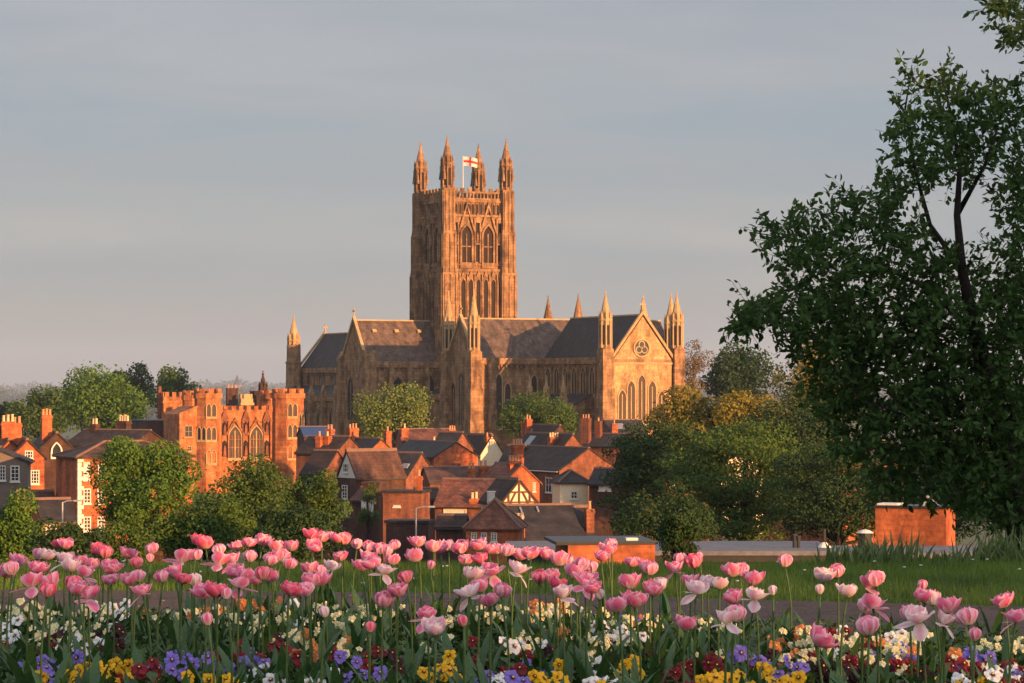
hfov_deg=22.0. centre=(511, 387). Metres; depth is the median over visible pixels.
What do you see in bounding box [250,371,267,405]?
stone spire
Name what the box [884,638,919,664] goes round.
primrose plant
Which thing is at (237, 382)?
distant tower
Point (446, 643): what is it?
leafy tulip
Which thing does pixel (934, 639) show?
leafy tulip
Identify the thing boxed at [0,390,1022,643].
ground
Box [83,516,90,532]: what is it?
window
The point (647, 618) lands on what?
primrose plant
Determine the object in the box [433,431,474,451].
brick house
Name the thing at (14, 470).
window
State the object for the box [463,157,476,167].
flag
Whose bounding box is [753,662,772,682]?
pansy plant
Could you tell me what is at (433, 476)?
brick house
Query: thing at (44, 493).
outbuilding
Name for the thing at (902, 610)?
tulip
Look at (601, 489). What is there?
window
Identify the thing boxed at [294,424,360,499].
brick house
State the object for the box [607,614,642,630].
pansy plant
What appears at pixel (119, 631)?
pansy plant
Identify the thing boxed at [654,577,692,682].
tulip
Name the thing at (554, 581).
tulip
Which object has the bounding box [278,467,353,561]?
tree
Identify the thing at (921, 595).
tulip
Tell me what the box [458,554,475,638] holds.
tulip
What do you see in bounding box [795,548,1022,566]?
rough grass
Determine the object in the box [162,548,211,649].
tulip
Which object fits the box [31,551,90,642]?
tulip
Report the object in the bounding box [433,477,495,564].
brick house
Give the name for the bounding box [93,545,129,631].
tulip
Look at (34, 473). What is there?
window
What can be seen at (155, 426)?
precinct building
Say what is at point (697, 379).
hills
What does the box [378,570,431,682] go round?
tulip
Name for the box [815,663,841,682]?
leafy tulip
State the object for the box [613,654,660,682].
pansy plant
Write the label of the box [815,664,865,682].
pansy plant
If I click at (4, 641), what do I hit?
pansy plant
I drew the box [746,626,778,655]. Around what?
leafy tulip
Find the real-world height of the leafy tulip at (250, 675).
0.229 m
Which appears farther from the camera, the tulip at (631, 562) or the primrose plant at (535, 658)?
the tulip at (631, 562)
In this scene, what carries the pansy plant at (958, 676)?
on the flower bed soil
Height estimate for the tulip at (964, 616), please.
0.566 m
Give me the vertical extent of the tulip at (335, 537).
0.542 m
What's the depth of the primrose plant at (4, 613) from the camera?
12.27 m
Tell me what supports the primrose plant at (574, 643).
on the flower bed soil
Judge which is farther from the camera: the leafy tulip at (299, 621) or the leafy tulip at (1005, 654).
the leafy tulip at (299, 621)
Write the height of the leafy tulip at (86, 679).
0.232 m
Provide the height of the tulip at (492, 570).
0.513 m
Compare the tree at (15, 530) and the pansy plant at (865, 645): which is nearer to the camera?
the pansy plant at (865, 645)
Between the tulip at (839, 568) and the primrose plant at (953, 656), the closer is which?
the primrose plant at (953, 656)
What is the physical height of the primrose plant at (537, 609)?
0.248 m
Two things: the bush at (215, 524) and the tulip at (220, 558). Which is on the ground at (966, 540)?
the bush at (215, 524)
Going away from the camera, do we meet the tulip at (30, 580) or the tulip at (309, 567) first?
the tulip at (30, 580)
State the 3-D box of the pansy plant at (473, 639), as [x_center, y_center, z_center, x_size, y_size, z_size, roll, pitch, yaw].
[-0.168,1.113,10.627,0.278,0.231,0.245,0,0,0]
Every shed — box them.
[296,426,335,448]
[434,513,468,564]
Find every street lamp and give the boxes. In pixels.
[62,500,80,522]
[415,506,434,548]
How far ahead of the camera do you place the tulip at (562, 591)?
9.89 m
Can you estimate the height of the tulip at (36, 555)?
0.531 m
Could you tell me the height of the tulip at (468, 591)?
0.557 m
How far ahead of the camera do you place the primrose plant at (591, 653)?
10.44 m
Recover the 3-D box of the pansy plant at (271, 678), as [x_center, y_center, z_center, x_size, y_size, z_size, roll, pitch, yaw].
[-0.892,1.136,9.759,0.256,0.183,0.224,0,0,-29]
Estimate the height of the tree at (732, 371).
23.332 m
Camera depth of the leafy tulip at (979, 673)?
9.71 m
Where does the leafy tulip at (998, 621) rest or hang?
on the flower bed soil
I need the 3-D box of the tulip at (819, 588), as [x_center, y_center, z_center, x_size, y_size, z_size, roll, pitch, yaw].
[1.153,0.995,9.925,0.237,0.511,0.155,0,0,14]
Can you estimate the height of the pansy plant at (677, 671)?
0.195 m
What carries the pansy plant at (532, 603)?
on the flower bed soil
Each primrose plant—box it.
[0,606,30,635]
[3,605,14,618]
[5,605,47,646]
[16,598,56,634]
[17,624,57,653]
[19,602,61,654]
[24,625,61,656]
[29,611,62,627]
[31,603,67,622]
[40,620,80,645]
[65,604,104,623]
[72,622,100,639]
[75,600,111,624]
[80,628,109,642]
[85,603,129,630]
[152,609,190,647]
[166,608,201,638]
[198,604,226,619]
[202,613,241,648]
[228,626,261,650]
[235,615,283,647]
[239,612,286,648]
[252,608,276,625]
[260,631,305,671]
[282,627,319,653]
[295,603,325,618]
[305,601,338,639]
[306,617,339,632]
[313,637,377,675]
[323,610,361,625]
[334,611,364,628]
[335,622,373,654]
[346,604,368,627]
[354,604,399,633]
[363,604,413,638]
[420,634,456,671]
[424,616,462,648]
[445,605,485,646]
[445,610,474,651]
[453,610,493,652]
[476,604,503,639]
[480,606,521,640]
[488,636,538,669]
[498,630,535,666]
[507,602,544,628]
[510,637,552,664]
[519,607,562,629]
[525,610,561,633]
[537,604,582,632]
[549,602,584,624]
[551,632,590,651]
[568,610,595,631]
[574,650,611,674]
[588,636,629,672]
[591,612,632,636]
[594,636,628,657]
[595,620,634,639]
[616,614,652,642]
[638,613,666,638]
[692,617,724,655]
[695,649,739,664]
[706,622,756,646]
[762,653,817,682]
[779,625,811,651]
[787,628,812,650]
[790,648,815,670]
[807,634,844,654]
[814,656,849,681]
[821,641,866,663]
[832,633,857,654]
[847,635,883,657]
[849,634,891,661]
[857,654,910,682]
[882,642,931,664]
[882,655,915,682]
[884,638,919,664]
[897,632,933,666]
[945,654,984,682]
[975,635,1018,664]
[995,636,1023,671]
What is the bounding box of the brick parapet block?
[544,536,656,563]
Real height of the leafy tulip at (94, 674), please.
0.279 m
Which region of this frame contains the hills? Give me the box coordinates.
[1,377,796,392]
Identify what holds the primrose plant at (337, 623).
on the flower bed soil
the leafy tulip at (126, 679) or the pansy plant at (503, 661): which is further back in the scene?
the pansy plant at (503, 661)
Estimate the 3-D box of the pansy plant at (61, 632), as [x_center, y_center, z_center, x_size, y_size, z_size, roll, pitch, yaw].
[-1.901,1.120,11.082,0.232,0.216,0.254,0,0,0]
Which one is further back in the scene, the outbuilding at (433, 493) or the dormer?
the outbuilding at (433, 493)
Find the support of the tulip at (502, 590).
on the flower bed soil
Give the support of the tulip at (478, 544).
on the flower bed soil
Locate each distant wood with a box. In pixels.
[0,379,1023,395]
[0,399,1009,418]
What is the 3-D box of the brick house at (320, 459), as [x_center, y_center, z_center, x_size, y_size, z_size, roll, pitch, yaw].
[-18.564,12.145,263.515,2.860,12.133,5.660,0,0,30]
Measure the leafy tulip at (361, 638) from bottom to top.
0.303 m
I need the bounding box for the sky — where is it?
[0,0,1023,389]
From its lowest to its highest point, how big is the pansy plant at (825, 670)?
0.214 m
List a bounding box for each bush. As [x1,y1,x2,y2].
[21,515,113,562]
[93,517,154,563]
[145,487,257,564]
[244,502,352,564]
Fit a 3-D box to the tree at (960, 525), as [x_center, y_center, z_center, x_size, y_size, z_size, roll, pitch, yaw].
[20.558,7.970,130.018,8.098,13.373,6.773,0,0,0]
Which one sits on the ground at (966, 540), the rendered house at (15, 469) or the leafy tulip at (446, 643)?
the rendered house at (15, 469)
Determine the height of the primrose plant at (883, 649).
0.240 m
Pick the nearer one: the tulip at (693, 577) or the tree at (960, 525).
the tulip at (693, 577)
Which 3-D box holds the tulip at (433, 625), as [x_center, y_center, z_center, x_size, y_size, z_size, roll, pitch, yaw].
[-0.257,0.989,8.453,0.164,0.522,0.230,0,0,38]
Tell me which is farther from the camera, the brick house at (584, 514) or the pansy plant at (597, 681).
the brick house at (584, 514)
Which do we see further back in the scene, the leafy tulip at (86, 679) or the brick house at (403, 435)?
the brick house at (403, 435)
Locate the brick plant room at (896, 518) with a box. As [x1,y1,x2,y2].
[872,496,954,545]
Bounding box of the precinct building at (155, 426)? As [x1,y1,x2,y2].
[132,419,162,437]
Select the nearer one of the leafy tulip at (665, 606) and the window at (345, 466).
the leafy tulip at (665, 606)
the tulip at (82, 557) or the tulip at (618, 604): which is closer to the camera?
the tulip at (618, 604)
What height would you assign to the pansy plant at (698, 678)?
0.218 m
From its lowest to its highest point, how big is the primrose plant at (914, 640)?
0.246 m
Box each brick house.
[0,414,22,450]
[14,436,47,489]
[33,409,73,495]
[51,440,196,563]
[68,415,170,447]
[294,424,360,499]
[299,449,342,562]
[336,448,406,562]
[347,423,391,447]
[349,486,362,560]
[381,470,431,563]
[394,424,455,447]
[397,439,479,465]
[397,451,430,488]
[420,460,490,487]
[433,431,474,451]
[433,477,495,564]
[461,497,528,565]
[480,439,542,502]
[499,444,526,461]
[505,503,583,540]
[516,415,566,438]
[522,431,583,446]
[524,444,613,502]
[572,501,596,535]
[580,414,638,463]
[587,467,641,535]
[602,419,648,436]
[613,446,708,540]
[763,429,818,540]
[818,440,895,545]
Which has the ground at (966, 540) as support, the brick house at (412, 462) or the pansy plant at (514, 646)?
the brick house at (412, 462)
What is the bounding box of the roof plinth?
[831,546,999,560]
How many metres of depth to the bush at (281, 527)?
85.72 m
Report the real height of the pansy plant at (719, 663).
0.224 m
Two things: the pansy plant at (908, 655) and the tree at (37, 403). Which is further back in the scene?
the tree at (37, 403)
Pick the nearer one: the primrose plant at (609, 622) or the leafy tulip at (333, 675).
the leafy tulip at (333, 675)
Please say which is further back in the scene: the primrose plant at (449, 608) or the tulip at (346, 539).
the tulip at (346, 539)
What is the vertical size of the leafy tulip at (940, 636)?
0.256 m
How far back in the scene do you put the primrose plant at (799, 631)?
11.10 m
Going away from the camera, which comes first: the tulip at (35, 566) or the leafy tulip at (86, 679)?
the leafy tulip at (86, 679)
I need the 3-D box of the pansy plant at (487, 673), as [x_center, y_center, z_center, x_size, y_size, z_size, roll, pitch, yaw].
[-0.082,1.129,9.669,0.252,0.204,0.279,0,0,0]
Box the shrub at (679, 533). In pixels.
[655,508,704,563]
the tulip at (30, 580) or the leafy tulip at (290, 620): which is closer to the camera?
the tulip at (30, 580)
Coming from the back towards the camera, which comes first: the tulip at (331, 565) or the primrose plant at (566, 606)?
the primrose plant at (566, 606)
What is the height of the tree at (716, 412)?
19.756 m
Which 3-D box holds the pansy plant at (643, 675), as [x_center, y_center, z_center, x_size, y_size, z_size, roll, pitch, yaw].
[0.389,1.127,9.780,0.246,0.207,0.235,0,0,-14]
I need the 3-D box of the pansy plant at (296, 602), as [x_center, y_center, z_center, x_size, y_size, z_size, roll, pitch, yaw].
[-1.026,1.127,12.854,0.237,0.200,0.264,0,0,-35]
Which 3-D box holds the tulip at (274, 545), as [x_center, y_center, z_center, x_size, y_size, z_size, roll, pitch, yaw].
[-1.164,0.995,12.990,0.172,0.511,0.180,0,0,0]
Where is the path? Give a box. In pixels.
[0,590,1023,645]
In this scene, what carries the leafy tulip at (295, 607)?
on the flower bed soil
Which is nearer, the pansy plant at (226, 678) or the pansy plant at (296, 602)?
the pansy plant at (226, 678)
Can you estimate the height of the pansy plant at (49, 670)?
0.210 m
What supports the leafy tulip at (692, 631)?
on the flower bed soil
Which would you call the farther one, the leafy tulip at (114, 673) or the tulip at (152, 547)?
the tulip at (152, 547)
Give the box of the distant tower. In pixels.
[233,376,241,392]
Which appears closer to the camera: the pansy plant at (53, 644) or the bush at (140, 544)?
the pansy plant at (53, 644)
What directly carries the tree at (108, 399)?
on the ground at (966, 540)
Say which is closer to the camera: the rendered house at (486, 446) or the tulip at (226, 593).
the tulip at (226, 593)
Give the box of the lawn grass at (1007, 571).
[0,558,1023,606]
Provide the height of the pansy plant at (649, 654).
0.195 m
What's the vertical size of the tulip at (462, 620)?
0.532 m
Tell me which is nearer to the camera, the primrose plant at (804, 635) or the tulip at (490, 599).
the tulip at (490, 599)
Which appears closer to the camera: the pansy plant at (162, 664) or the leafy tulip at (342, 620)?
the pansy plant at (162, 664)
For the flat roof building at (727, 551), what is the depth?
70.65 m
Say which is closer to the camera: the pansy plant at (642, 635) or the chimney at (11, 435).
the pansy plant at (642, 635)
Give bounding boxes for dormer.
[486,491,495,503]
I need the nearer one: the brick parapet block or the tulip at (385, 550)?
the tulip at (385, 550)
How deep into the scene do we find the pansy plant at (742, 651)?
10.02 m
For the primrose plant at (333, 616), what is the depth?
12.36 m
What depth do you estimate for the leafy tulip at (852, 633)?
10.99 m
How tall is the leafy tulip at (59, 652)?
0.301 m
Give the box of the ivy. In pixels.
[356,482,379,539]
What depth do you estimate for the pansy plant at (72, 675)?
9.78 m
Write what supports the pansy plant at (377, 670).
on the flower bed soil
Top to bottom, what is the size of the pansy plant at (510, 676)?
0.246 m
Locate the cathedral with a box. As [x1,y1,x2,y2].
[285,136,684,451]
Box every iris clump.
[814,540,912,565]
[816,533,936,563]
[854,528,936,564]
[868,548,972,565]
[926,549,994,564]
[946,525,1023,562]
[951,535,1017,564]
[970,538,1023,564]
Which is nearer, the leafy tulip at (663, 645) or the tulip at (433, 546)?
the leafy tulip at (663, 645)
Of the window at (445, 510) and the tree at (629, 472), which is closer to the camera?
the tree at (629, 472)
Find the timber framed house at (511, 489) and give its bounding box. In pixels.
[477,476,538,508]
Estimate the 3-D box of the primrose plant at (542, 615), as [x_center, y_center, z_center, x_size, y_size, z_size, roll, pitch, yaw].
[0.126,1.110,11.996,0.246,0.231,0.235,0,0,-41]
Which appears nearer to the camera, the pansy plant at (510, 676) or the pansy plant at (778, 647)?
the pansy plant at (510, 676)
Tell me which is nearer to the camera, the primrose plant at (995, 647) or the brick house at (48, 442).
the primrose plant at (995, 647)
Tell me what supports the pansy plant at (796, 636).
on the flower bed soil
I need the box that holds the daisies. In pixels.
[55,558,1020,583]
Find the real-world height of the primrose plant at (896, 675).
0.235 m
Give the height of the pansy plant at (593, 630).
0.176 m
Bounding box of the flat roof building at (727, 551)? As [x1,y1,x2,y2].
[505,529,835,566]
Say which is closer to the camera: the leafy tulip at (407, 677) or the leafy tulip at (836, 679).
the leafy tulip at (836, 679)
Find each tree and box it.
[0,382,78,441]
[0,401,23,439]
[0,484,47,562]
[49,361,155,437]
[80,429,209,563]
[112,360,154,408]
[143,362,201,416]
[196,447,292,562]
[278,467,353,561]
[348,376,435,447]
[494,389,580,438]
[589,413,736,538]
[603,475,721,540]
[639,412,835,540]
[643,380,799,540]
[684,340,716,399]
[699,339,785,402]
[718,0,1023,558]
[720,386,862,540]
[754,437,903,545]
[767,324,868,545]
[851,422,986,545]
[965,415,1008,531]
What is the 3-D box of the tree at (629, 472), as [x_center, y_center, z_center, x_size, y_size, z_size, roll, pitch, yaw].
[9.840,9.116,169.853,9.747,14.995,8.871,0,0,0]
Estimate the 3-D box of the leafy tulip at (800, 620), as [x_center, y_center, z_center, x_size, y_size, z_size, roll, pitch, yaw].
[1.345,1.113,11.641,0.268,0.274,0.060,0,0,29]
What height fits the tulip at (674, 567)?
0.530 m
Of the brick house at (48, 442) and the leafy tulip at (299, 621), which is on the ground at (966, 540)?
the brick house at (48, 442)
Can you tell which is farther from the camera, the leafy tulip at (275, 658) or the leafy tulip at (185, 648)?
the leafy tulip at (185, 648)
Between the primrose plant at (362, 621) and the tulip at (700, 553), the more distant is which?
the primrose plant at (362, 621)
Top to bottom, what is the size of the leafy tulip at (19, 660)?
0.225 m
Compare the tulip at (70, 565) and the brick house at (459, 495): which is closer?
the tulip at (70, 565)
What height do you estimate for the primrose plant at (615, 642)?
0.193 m
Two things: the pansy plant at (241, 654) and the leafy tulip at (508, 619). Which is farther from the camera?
the leafy tulip at (508, 619)
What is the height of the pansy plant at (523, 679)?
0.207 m
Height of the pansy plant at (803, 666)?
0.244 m
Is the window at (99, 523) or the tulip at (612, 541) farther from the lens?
the window at (99, 523)
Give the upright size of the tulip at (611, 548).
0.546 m
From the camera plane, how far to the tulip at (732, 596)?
9.57 m
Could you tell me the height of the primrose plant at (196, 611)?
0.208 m
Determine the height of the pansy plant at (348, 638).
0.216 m
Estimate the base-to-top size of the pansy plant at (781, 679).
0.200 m
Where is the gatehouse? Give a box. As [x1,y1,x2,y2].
[163,389,304,493]
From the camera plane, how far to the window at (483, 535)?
171.82 m
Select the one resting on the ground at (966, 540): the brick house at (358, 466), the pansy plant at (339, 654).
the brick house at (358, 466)
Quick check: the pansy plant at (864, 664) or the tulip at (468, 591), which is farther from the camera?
the pansy plant at (864, 664)
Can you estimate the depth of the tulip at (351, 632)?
11.18 m
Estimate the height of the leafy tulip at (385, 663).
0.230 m
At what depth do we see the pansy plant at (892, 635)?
10.95 m
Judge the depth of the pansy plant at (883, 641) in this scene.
10.82 m
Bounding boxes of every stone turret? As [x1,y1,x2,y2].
[157,386,181,418]
[238,394,253,405]
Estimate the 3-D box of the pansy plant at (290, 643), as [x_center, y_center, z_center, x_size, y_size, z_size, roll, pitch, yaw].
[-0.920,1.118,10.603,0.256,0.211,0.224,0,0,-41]
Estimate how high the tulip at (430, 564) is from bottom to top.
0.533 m
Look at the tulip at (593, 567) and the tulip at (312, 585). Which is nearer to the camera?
the tulip at (312, 585)
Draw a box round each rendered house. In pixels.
[0,445,34,561]
[467,432,502,465]
[549,469,588,504]
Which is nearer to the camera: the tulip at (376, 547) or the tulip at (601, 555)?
the tulip at (601, 555)
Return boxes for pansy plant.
[0,640,25,665]
[2,615,25,642]
[2,626,29,653]
[6,654,51,682]
[16,642,58,661]
[32,664,80,682]
[35,669,77,682]
[36,629,81,654]
[47,649,83,673]
[55,636,87,660]
[59,633,100,655]
[72,637,104,651]
[74,661,88,674]
[90,660,136,682]
[91,606,138,639]
[91,622,147,663]
[97,638,130,668]
[108,598,150,638]
[108,656,133,677]
[111,672,135,681]
[131,662,172,682]
[135,657,168,682]
[142,607,166,631]
[147,651,203,682]
[161,651,214,682]
[174,649,224,676]
[181,669,238,682]
[186,605,226,630]
[201,673,215,682]
[214,638,249,661]
[223,658,288,682]
[224,598,258,620]
[225,643,271,681]
[229,647,259,677]
[241,596,282,625]
[244,670,285,682]
[247,662,275,677]
[254,642,300,682]
[263,640,299,672]
[272,632,317,657]
[278,598,318,626]
[289,638,342,672]
[290,666,339,682]
[293,616,312,633]
[301,628,352,669]
[313,650,358,667]
[324,650,367,682]
[325,646,375,678]
[343,665,386,682]
[361,644,403,660]
[383,648,426,682]
[416,650,462,682]
[426,665,456,682]
[427,662,462,682]
[441,636,491,669]
[472,667,505,682]
[485,669,506,682]
[488,649,538,670]
[496,636,549,671]
[498,656,546,682]
[504,670,519,682]
[511,659,548,681]
[519,676,530,682]
[522,627,574,643]
[528,669,568,682]
[529,599,561,619]
[532,598,565,618]
[542,623,570,661]
[542,643,578,664]
[545,658,572,680]
[556,680,605,682]
[572,670,596,682]
[574,651,629,673]
[582,675,617,682]
[588,653,610,668]
[591,620,624,635]
[592,620,612,643]
[602,624,648,654]
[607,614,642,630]
[609,667,645,682]
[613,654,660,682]
[621,614,663,631]
[641,642,685,662]
[657,658,712,682]
[669,661,691,682]
[695,672,755,682]
[701,671,728,682]
[702,655,738,671]
[704,654,753,671]
[712,669,751,682]
[727,645,771,672]
[752,655,796,677]
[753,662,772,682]
[754,628,811,649]
[763,624,811,648]
[764,649,791,662]
[765,674,790,682]
[766,667,794,682]
[769,640,799,667]
[771,655,817,682]
[790,670,806,682]
[800,648,842,660]
[808,659,863,682]
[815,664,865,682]
[826,627,852,647]
[827,648,847,679]
[835,625,858,648]
[838,640,873,653]
[842,654,895,681]
[847,661,894,682]
[855,661,901,679]
[858,637,890,659]
[876,641,927,665]
[884,628,935,655]
[890,658,916,680]
[903,664,935,682]
[907,643,962,673]
[935,676,984,682]
[937,655,970,681]
[938,646,995,680]
[949,653,996,673]
[951,672,978,682]
[957,657,1003,681]
[963,668,1000,682]
[975,663,1020,682]
[982,658,1023,674]
[983,677,1023,682]
[1011,670,1023,676]
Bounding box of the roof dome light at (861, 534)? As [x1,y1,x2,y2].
[857,529,872,550]
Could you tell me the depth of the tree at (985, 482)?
124.95 m
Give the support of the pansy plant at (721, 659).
on the flower bed soil
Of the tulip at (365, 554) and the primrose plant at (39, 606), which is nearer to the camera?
the tulip at (365, 554)
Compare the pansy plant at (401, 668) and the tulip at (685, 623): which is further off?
the pansy plant at (401, 668)
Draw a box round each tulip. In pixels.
[0,560,18,671]
[0,563,39,672]
[0,572,56,682]
[0,642,38,653]
[2,552,27,634]
[2,640,33,671]
[10,595,56,624]
[16,560,50,658]
[20,548,52,633]
[28,547,60,640]
[28,581,79,682]
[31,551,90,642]
[32,597,56,619]
[35,558,97,652]
[36,575,107,682]
[38,598,77,621]
[39,625,79,658]
[40,571,83,676]
[44,580,101,682]
[51,537,81,618]
[52,537,73,621]
[53,564,110,667]
[58,554,105,632]
[58,663,87,682]
[70,585,115,675]
[72,558,100,633]
[81,573,126,661]
[86,542,106,624]
[86,647,115,678]
[89,651,119,682]
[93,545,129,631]
[98,545,149,642]
[101,558,139,661]
[112,569,170,663]
[113,583,159,671]
[120,569,160,672]
[121,553,169,657]
[124,669,130,682]
[129,557,166,643]
[133,542,176,641]
[135,569,168,666]
[145,611,186,652]
[148,562,182,656]
[154,572,201,682]
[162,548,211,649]
[166,549,230,651]
[167,669,191,682]
[168,573,221,675]
[171,549,199,645]
[173,590,200,615]
[181,580,242,682]
[182,551,230,649]
[183,580,216,682]
[183,632,191,654]
[188,606,221,644]
[189,533,228,605]
[192,587,258,682]
[196,535,220,618]
[201,612,214,682]
[202,645,259,673]
[203,649,234,678]
[209,576,257,679]
[212,543,236,638]
[212,562,244,656]
[219,540,249,625]
[219,621,232,644]
[220,567,254,673]
[222,551,254,634]
[229,537,265,614]
[239,606,257,638]
[241,574,278,653]
[242,550,270,646]
[242,660,274,682]
[243,644,277,676]
[249,532,282,608]
[252,640,285,682]
[253,548,302,633]
[254,566,285,657]
[262,539,286,609]
[263,540,304,627]
[263,551,288,651]
[264,557,307,641]
[265,566,307,651]
[269,581,337,678]
[275,584,324,682]
[276,580,313,682]
[280,561,322,649]
[284,608,335,637]
[286,527,337,613]
[290,596,318,627]
[295,537,329,626]
[296,611,317,645]
[297,565,347,649]
[297,661,327,682]
[301,571,338,677]
[308,606,357,682]
[316,531,348,613]
[316,572,339,662]
[317,531,333,606]
[317,559,349,644]
[318,550,365,626]
[318,609,346,644]
[323,657,343,682]
[328,532,366,614]
[336,595,363,619]
[337,549,386,640]
[341,590,416,682]
[343,538,373,612]
[343,559,401,654]
[349,540,383,620]
[352,609,374,654]
[357,614,392,648]
[360,555,398,673]
[365,581,424,682]
[365,621,375,682]
[366,542,394,622]
[366,564,399,666]
[371,553,415,645]
[373,649,426,682]
[374,539,419,629]
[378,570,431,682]
[380,544,392,635]
[394,547,424,648]
[398,659,450,682]
[400,560,453,664]
[403,536,443,619]
[406,620,437,678]
[408,605,436,682]
[421,615,445,682]
[423,539,458,615]
[424,539,449,644]
[435,542,460,618]
[438,632,456,663]
[442,630,468,671]
[443,581,483,682]
[445,539,475,633]
[451,537,499,628]
[454,566,501,669]
[457,561,518,661]
[457,615,467,682]
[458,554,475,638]
[460,582,539,682]
[466,578,505,678]
[469,552,487,650]
[476,592,529,682]
[483,543,500,617]
[487,559,531,649]
[493,543,516,644]
[496,548,525,619]
[499,543,520,630]
[504,597,525,630]
[514,545,539,641]
[517,569,560,671]
[520,614,553,637]
[523,546,553,633]
[525,568,568,668]
[531,550,582,643]
[534,584,578,682]
[537,576,591,671]
[541,553,582,635]
[544,561,610,651]
[550,629,565,649]
[553,599,597,630]
[561,557,609,649]
[567,579,618,682]
[568,549,609,632]
[570,589,632,681]
[571,560,597,646]
[571,629,632,663]
[572,571,598,670]
[587,542,626,628]
[595,538,622,618]
[595,572,641,674]
[605,595,659,682]
[605,598,629,614]
[606,589,648,682]
[610,556,643,635]
[610,561,676,655]
[614,664,639,682]
[632,621,673,674]
[632,634,667,674]
[637,558,670,651]
[641,606,670,636]
[642,578,673,682]
[646,620,693,658]
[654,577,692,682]
[655,635,682,664]
[657,553,691,650]
[657,560,701,655]
[657,579,721,682]
[658,590,670,623]
[669,552,702,640]
[672,632,688,660]
[674,552,707,655]
[675,613,696,682]
[681,574,712,678]
[687,640,700,655]
[688,577,730,674]
[696,574,723,674]
[698,609,759,634]
[700,562,742,655]
[701,622,747,656]
[707,588,772,680]
[711,608,739,682]
[712,562,766,663]
[718,585,788,682]
[720,569,780,670]
[720,672,747,682]
[725,604,778,682]
[739,616,754,637]
[746,585,776,666]
[746,603,789,634]
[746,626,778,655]
[750,662,762,682]
[766,553,792,649]
[774,620,806,648]
[780,639,814,657]
[790,584,834,681]
[793,610,841,630]
[796,567,839,673]
[810,621,839,682]
[812,563,860,645]
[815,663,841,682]
[818,583,887,682]
[827,598,879,682]
[834,625,855,649]
[838,593,892,682]
[847,575,879,682]
[849,634,870,663]
[849,649,889,682]
[855,614,879,682]
[858,570,884,669]
[882,620,928,644]
[886,613,896,638]
[893,603,934,682]
[899,604,913,682]
[901,609,964,682]
[904,589,940,682]
[913,587,953,682]
[917,579,938,682]
[925,620,960,645]
[931,629,941,655]
[936,596,961,682]
[937,627,944,658]
[955,606,977,681]
[959,619,979,645]
[969,627,981,682]
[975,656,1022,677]
[977,603,991,640]
[978,627,1011,663]
[986,590,1013,682]
[993,608,1011,641]
[1000,608,1023,682]
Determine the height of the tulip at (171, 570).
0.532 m
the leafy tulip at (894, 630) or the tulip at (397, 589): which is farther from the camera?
the leafy tulip at (894, 630)
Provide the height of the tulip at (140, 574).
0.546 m
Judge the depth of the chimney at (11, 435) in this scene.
218.22 m
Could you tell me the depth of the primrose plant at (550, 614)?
11.79 m
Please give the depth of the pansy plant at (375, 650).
10.88 m
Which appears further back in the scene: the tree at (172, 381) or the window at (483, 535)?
the tree at (172, 381)
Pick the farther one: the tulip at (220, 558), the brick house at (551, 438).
the brick house at (551, 438)
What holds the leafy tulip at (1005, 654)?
on the flower bed soil
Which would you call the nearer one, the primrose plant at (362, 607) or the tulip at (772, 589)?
the tulip at (772, 589)
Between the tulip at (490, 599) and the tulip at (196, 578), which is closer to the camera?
the tulip at (490, 599)
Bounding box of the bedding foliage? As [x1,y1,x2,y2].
[0,606,1023,682]
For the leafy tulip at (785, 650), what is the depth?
10.39 m
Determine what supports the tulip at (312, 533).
on the flower bed soil
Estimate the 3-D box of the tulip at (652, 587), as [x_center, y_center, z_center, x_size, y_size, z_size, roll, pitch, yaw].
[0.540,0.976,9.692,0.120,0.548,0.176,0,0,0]
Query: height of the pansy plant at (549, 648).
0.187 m
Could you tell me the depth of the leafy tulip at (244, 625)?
11.21 m
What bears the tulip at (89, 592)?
on the flower bed soil
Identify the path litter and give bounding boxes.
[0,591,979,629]
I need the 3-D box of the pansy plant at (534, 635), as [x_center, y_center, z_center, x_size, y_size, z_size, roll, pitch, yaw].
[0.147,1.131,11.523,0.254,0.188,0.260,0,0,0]
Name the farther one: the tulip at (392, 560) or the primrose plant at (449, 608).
the primrose plant at (449, 608)
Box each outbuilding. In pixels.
[14,489,55,559]
[29,497,77,561]
[361,481,388,560]
[384,519,434,563]
[413,487,438,539]
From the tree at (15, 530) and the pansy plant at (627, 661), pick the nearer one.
the pansy plant at (627, 661)
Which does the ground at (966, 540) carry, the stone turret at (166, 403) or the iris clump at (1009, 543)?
the iris clump at (1009, 543)
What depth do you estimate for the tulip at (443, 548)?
12.32 m
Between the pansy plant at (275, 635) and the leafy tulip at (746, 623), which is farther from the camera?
the leafy tulip at (746, 623)
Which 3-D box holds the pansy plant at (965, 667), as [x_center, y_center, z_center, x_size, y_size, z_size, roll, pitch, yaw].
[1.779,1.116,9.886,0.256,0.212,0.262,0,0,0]
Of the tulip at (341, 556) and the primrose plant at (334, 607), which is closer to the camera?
the tulip at (341, 556)
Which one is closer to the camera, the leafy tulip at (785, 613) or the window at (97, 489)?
the leafy tulip at (785, 613)
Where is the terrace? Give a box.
[699,418,762,533]
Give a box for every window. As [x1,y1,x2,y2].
[0,465,5,481]
[9,465,19,482]
[25,450,32,458]
[31,470,39,484]
[51,442,61,458]
[82,488,91,504]
[83,462,90,480]
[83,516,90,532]
[97,489,103,504]
[97,516,104,529]
[342,463,348,473]
[342,485,347,499]
[443,508,465,512]
[451,463,460,465]
[471,532,476,539]
[481,532,487,542]
[489,494,493,501]
[490,532,497,542]
[532,482,536,492]
[545,477,551,493]
[570,491,578,499]
[598,486,611,491]
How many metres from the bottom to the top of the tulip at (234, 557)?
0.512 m
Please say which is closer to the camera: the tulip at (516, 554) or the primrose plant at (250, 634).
the primrose plant at (250, 634)

